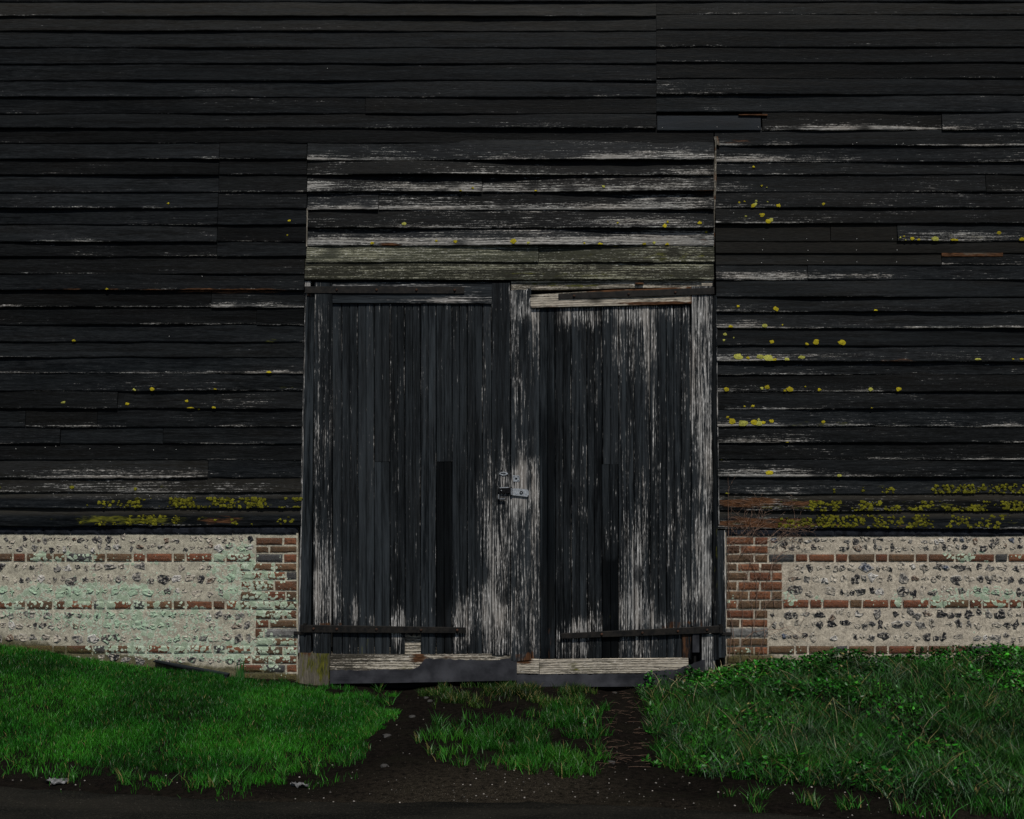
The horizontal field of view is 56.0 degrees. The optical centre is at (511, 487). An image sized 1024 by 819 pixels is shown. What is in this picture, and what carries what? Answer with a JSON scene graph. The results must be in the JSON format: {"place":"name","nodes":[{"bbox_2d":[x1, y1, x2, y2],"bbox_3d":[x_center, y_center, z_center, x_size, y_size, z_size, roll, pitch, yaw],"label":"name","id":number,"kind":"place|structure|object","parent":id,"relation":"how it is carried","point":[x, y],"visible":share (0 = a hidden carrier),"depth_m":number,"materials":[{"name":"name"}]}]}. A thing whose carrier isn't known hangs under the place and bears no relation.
{"place":"outdoors","nodes":[
{"label":"outdoors","id":0,"kind":"place"},
{"bbox_2d":[0,642,400,800],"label":"lawn grass","id":1,"kind":"structure","parent":0,"point":[220,684],"depth_m":6.61,"materials":[{"name":"green plant"}]},
{"bbox_2d":[0,786,831,818],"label":"road","id":2,"kind":"structure","parent":0,"point":[17,803],"depth_m":4.98,"materials":[{"name":"grey asphalt"}]},
{"bbox_2d":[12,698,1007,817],"bbox_3d":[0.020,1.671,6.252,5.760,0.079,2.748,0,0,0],"label":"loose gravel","id":3,"kind":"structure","parent":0,"point":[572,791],"depth_m":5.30,"materials":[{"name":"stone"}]},
{"bbox_2d":[0,649,1023,818],"bbox_3d":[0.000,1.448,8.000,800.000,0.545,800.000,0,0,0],"label":"ground","id":4,"kind":"structure","parent":0,"point":[418,773],"depth_m":5.67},
{"bbox_2d":[4,754,24,766],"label":"grass tuft","id":5,"kind":"object","parent":4,"relation":"on","point":[15,764],"visible":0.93,"depth_m":5.72,"materials":[{"name":"green plant"}]},
{"bbox_2d":[45,777,68,783],"bbox_3d":[-2.546,1.645,5.403,0.130,0.023,0.085,0,0,9],"label":"plastic scrap","id":6,"kind":"object","parent":4,"relation":"on","point":[54,780],"visible":1,"depth_m":5.39,"materials":[{"name":"white plastic"}]},
{"bbox_2d":[63,766,85,783],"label":"grass tuft","id":7,"kind":"object","parent":4,"relation":"on","point":[71,778],"visible":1,"depth_m":5.41,"materials":[{"name":"green plant"}]},
{"bbox_2d":[114,768,129,780],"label":"grass tuft","id":8,"kind":"object","parent":4,"relation":"on","point":[122,775],"visible":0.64,"depth_m":5.37,"materials":[{"name":"green plant"}]},
{"bbox_2d":[115,764,136,785],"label":"grass tuft","id":9,"kind":"object","parent":4,"relation":"on","point":[128,779],"visible":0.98,"depth_m":5.32,"materials":[{"name":"green plant"}]},
{"bbox_2d":[0,526,299,681],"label":"flint wall","id":10,"kind":"structure","parent":4,"relation":"on","point":[220,598],"depth_m":8.00,"materials":[{"name":"beige stone"}]},
{"bbox_2d":[154,773,178,788],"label":"grass tuft","id":11,"kind":"object","parent":4,"relation":"on","point":[164,783],"visible":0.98,"depth_m":5.29,"materials":[{"name":"green plant"}]},
{"bbox_2d":[153,660,229,677],"bbox_3d":[-2.650,1.509,7.971,0.618,0.158,0.062,0,0,0],"label":"dark stake","id":12,"kind":"object","parent":4,"relation":"on","point":[186,667],"visible":0.84,"depth_m":7.94,"materials":[{"name":"brown wood"}]},
{"bbox_2d":[182,774,208,790],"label":"grass tuft","id":13,"kind":"object","parent":4,"relation":"on","point":[195,786],"visible":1,"depth_m":5.28,"materials":[{"name":"green plant"}]},
{"bbox_2d":[207,774,222,787],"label":"grass tuft","id":14,"kind":"object","parent":4,"relation":"on","point":[211,783],"visible":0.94,"depth_m":5.35,"materials":[{"name":"green plant"}]},
{"bbox_2d":[216,765,248,784],"bbox_3d":[-1.596,1.624,5.440,0.238,0.119,0.162,0,0,-12],"label":"grass tuft","id":15,"kind":"object","parent":4,"relation":"on","point":[228,780],"visible":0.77,"depth_m":5.45,"materials":[{"name":"green plant"}]},
{"bbox_2d":[234,660,249,679],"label":"bulb plant","id":16,"kind":"object","parent":4,"relation":"on","point":[242,675],"visible":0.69,"depth_m":7.88,"materials":[{"name":"green plant"}]},
{"bbox_2d":[230,769,259,786],"bbox_3d":[-1.503,1.617,5.403,0.164,0.117,0.207,0,0,-36],"label":"grass tuft","id":17,"kind":"object","parent":4,"relation":"on","point":[250,781],"visible":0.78,"depth_m":5.39,"materials":[{"name":"green plant"}]},
{"bbox_2d":[270,758,293,777],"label":"grass tuft","id":18,"kind":"object","parent":4,"relation":"on","point":[284,770],"visible":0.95,"depth_m":5.61,"materials":[{"name":"green plant"}]},
{"bbox_2d":[285,755,306,768],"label":"grass tuft","id":19,"kind":"object","parent":4,"relation":"on","point":[297,763],"visible":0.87,"depth_m":5.80,"materials":[{"name":"green plant"}]},
{"bbox_2d":[290,781,308,787],"bbox_3d":[-1.194,1.673,5.418,0.110,0.028,0.053,0,0,20],"label":"plastic scrap","id":20,"kind":"object","parent":4,"relation":"on","point":[298,784],"visible":1,"depth_m":5.42,"materials":[{"name":"white plastic"}]},
{"bbox_2d":[305,751,327,765],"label":"grass tuft","id":21,"kind":"object","parent":4,"relation":"on","point":[318,761],"visible":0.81,"depth_m":5.90,"materials":[{"name":"green plant"}]},
{"bbox_2d":[337,751,363,766],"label":"grass tuft","id":22,"kind":"object","parent":4,"relation":"on","point":[346,763],"visible":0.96,"depth_m":5.85,"materials":[{"name":"green plant"}]},
{"bbox_2d":[373,705,389,716],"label":"grass tuft","id":23,"kind":"object","parent":4,"relation":"on","point":[381,709],"visible":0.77,"depth_m":7.12,"materials":[{"name":"green plant"}]},
{"bbox_2d":[379,691,400,705],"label":"grass tuft","id":24,"kind":"object","parent":4,"relation":"on","point":[388,703],"visible":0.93,"depth_m":7.51,"materials":[{"name":"green plant"}]},
{"bbox_2d":[414,731,427,743],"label":"grass tuft","id":25,"kind":"object","parent":4,"relation":"on","point":[418,740],"visible":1,"depth_m":6.27,"materials":[{"name":"green plant"}]},
{"bbox_2d":[420,744,438,755],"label":"grass tuft","id":26,"kind":"object","parent":4,"relation":"on","point":[431,748],"visible":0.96,"depth_m":6.00,"materials":[{"name":"green plant"}]},
{"bbox_2d":[428,708,448,725],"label":"grass tuft","id":27,"kind":"object","parent":4,"relation":"on","point":[438,720],"visible":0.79,"depth_m":6.73,"materials":[{"name":"green plant"}]},
{"bbox_2d":[432,722,454,737],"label":"grass tuft","id":28,"kind":"object","parent":4,"relation":"on","point":[445,733],"visible":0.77,"depth_m":6.43,"materials":[{"name":"green plant"}]},
{"bbox_2d":[439,746,454,759],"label":"grass tuft","id":29,"kind":"object","parent":4,"relation":"on","point":[444,753],"visible":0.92,"depth_m":5.92,"materials":[{"name":"green plant"}]},
{"bbox_2d":[452,722,467,733],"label":"grass tuft","id":30,"kind":"object","parent":4,"relation":"on","point":[457,730],"visible":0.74,"depth_m":6.50,"materials":[{"name":"green plant"}]},
{"bbox_2d":[455,755,470,766],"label":"grass tuft","id":31,"kind":"object","parent":4,"relation":"on","point":[462,763],"visible":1,"depth_m":5.80,"materials":[{"name":"green plant"}]},
{"bbox_2d":[477,761,488,770],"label":"grass tuft","id":32,"kind":"object","parent":4,"relation":"on","point":[482,767],"visible":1,"depth_m":5.70,"materials":[{"name":"green plant"}]},
{"bbox_2d":[495,757,524,770],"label":"grass tuft","id":33,"kind":"object","parent":4,"relation":"on","point":[512,767],"visible":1,"depth_m":5.69,"materials":[{"name":"green plant"}]},
{"bbox_2d":[0,0,1023,688],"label":"barn","id":34,"kind":"structure","parent":4,"relation":"on","point":[486,340],"depth_m":7.99,"materials":[{"name":"black wood"}]},
{"bbox_2d":[294,282,511,654],"bbox_3d":[-0.903,-0.157,7.991,1.812,3.094,0.069,0,0,0],"label":"door","id":35,"kind":"structure","parent":34,"relation":"in","point":[375,503],"depth_m":8.00,"materials":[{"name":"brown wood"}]},
{"bbox_2d":[511,286,731,660],"bbox_3d":[0.906,-0.111,7.992,1.833,3.111,0.066,0,0,0],"label":"door","id":36,"kind":"structure","parent":34,"relation":"in","point":[673,427],"depth_m":8.00,"materials":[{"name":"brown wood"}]},
{"bbox_2d":[727,473,817,657],"bbox_3d":[2.163,0.635,7.973,0.759,1.587,0.045,0,0,0],"label":"dry creeper","id":37,"kind":"object","parent":34,"relation":"attached to","point":[752,561],"visible":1,"depth_m":7.97,"materials":[{"name":"brown plant"}]},
{"bbox_2d":[519,760,542,774],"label":"grass tuft","id":38,"kind":"object","parent":4,"relation":"on","point":[531,770],"visible":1,"depth_m":5.59,"materials":[{"name":"green plant"}]},
{"bbox_2d":[554,754,579,777],"bbox_3d":[0.313,1.612,5.589,0.163,0.120,0.239,0,0,3],"label":"grass tuft","id":39,"kind":"object","parent":4,"relation":"on","point":[569,772],"visible":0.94,"depth_m":5.56,"materials":[{"name":"green plant"}]},
{"bbox_2d":[581,753,599,766],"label":"grass tuft","id":40,"kind":"object","parent":4,"relation":"on","point":[590,761],"visible":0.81,"depth_m":5.77,"materials":[{"name":"green plant"}]},
{"bbox_2d":[587,741,604,751],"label":"grass tuft","id":41,"kind":"object","parent":4,"relation":"on","point":[596,749],"visible":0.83,"depth_m":6.07,"materials":[{"name":"green plant"}]},
{"bbox_2d":[589,713,606,726],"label":"grass tuft","id":42,"kind":"object","parent":4,"relation":"on","point":[597,719],"visible":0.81,"depth_m":6.68,"materials":[{"name":"green plant"}]},
{"bbox_2d":[599,691,653,769],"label":"fallen twigs","id":43,"kind":"object","parent":4,"relation":"on","point":[616,747],"visible":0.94,"depth_m":6.30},
{"bbox_2d":[641,754,650,761],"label":"rosette weed","id":44,"kind":"object","parent":4,"relation":"on","point":[648,758],"visible":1,"depth_m":5.96,"materials":[{"name":"green plant"}]},
{"bbox_2d":[645,727,657,732],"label":"rosette weed","id":45,"kind":"object","parent":4,"relation":"on","point":[650,729],"visible":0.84,"depth_m":6.65,"materials":[{"name":"green plant"}]},
{"bbox_2d":[650,759,662,767],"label":"rosette weed","id":46,"kind":"object","parent":4,"relation":"on","point":[653,763],"visible":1,"depth_m":5.88,"materials":[{"name":"green plant"}]},
{"bbox_2d":[717,787,736,797],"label":"grass tuft","id":47,"kind":"object","parent":4,"relation":"on","point":[727,792],"visible":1,"depth_m":5.20,"materials":[{"name":"green plant"}]},
{"bbox_2d":[740,784,767,804],"bbox_3d":[1.277,1.624,5.109,0.164,0.094,0.156,0,0,40],"label":"grass tuft","id":48,"kind":"object","parent":4,"relation":"on","point":[750,798],"visible":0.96,"depth_m":5.09,"materials":[{"name":"green plant"}]},
{"bbox_2d":[748,800,767,812],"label":"grass tuft","id":49,"kind":"object","parent":4,"relation":"on","point":[757,808],"visible":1,"depth_m":4.95,"materials":[{"name":"green plant"}]},
{"bbox_2d":[751,782,775,800],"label":"grass tuft","id":50,"kind":"object","parent":4,"relation":"on","point":[761,794],"visible":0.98,"depth_m":5.17,"materials":[{"name":"green plant"}]},
{"bbox_2d":[794,788,818,805],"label":"grass tuft","id":51,"kind":"object","parent":4,"relation":"on","point":[806,801],"visible":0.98,"depth_m":5.08,"materials":[{"name":"green plant"}]},
{"bbox_2d":[801,653,812,671],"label":"leafy weed","id":52,"kind":"object","parent":4,"relation":"on","point":[807,659],"visible":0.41,"depth_m":7.71,"materials":[{"name":"green plant"}]},
{"bbox_2d":[804,792,832,809],"bbox_3d":[1.583,1.623,5.015,0.152,0.088,0.145,0,0,-20],"label":"grass tuft","id":53,"kind":"object","parent":4,"relation":"on","point":[815,803],"visible":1,"depth_m":5.02,"materials":[{"name":"green plant"}]},
{"bbox_2d":[636,642,1023,798],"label":"ground weeds","id":54,"kind":"object","parent":4,"relation":"on","point":[770,662],"visible":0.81,"depth_m":7.17,"materials":[{"name":"green plant"}]},
{"bbox_2d":[836,794,856,811],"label":"grass tuft","id":55,"kind":"object","parent":4,"relation":"on","point":[845,807],"visible":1,"depth_m":4.99,"materials":[{"name":"green plant"}]},
{"bbox_2d":[835,789,876,810],"bbox_3d":[1.788,1.615,5.000,0.163,0.117,0.206,0,0,-22],"label":"grass tuft","id":56,"kind":"object","parent":4,"relation":"on","point":[856,805],"visible":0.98,"depth_m":5.01,"materials":[{"name":"green plant"}]},
{"bbox_2d":[723,528,1023,668],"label":"flint wall","id":57,"kind":"structure","parent":4,"relation":"on","point":[897,591],"depth_m":8.00,"materials":[{"name":"beige stone"}]},
{"bbox_2d":[875,651,887,666],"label":"leafy weed","id":58,"kind":"object","parent":4,"relation":"on","point":[886,658],"visible":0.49,"depth_m":7.79,"materials":[{"name":"green plant"}]},
{"bbox_2d":[887,793,919,814],"bbox_3d":[2.011,1.626,4.946,0.175,0.106,0.184,0,0,4],"label":"grass tuft","id":59,"kind":"object","parent":4,"relation":"on","point":[903,808],"visible":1,"depth_m":4.94,"materials":[{"name":"green plant"}]},
{"bbox_2d":[906,648,922,658],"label":"leafy weed","id":60,"kind":"object","parent":4,"relation":"on","point":[909,657],"visible":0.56,"depth_m":7.87,"materials":[{"name":"green plant"}]},
{"bbox_2d":[904,798,937,818],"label":"grass tuft","id":61,"kind":"object","parent":4,"relation":"on","point":[917,811],"visible":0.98,"depth_m":4.91,"materials":[{"name":"green plant"}]},
{"bbox_2d":[930,654,945,667],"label":"leafy weed","id":62,"kind":"object","parent":4,"relation":"on","point":[938,661],"visible":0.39,"depth_m":7.63,"materials":[{"name":"green plant"}]},
{"bbox_2d":[928,796,968,818],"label":"grass tuft","id":63,"kind":"object","parent":4,"relation":"on","point":[941,811],"visible":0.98,"depth_m":4.89,"materials":[{"name":"green plant"}]},
{"bbox_2d":[416,679,614,778],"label":"verge grass","id":64,"kind":"structure","parent":0,"point":[537,740],"depth_m":6.49,"materials":[{"name":"green plant"}]},
{"bbox_2d":[623,650,1023,818],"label":"bank grass","id":65,"kind":"structure","parent":0,"point":[771,744],"depth_m":6.25,"materials":[{"name":"green plant"}]},
{"bbox_2d":[644,648,1022,733],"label":"dry stems","id":66,"kind":"object","parent":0,"point":[795,677],"visible":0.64,"depth_m":7.47,"materials":[{"name":"plant"}]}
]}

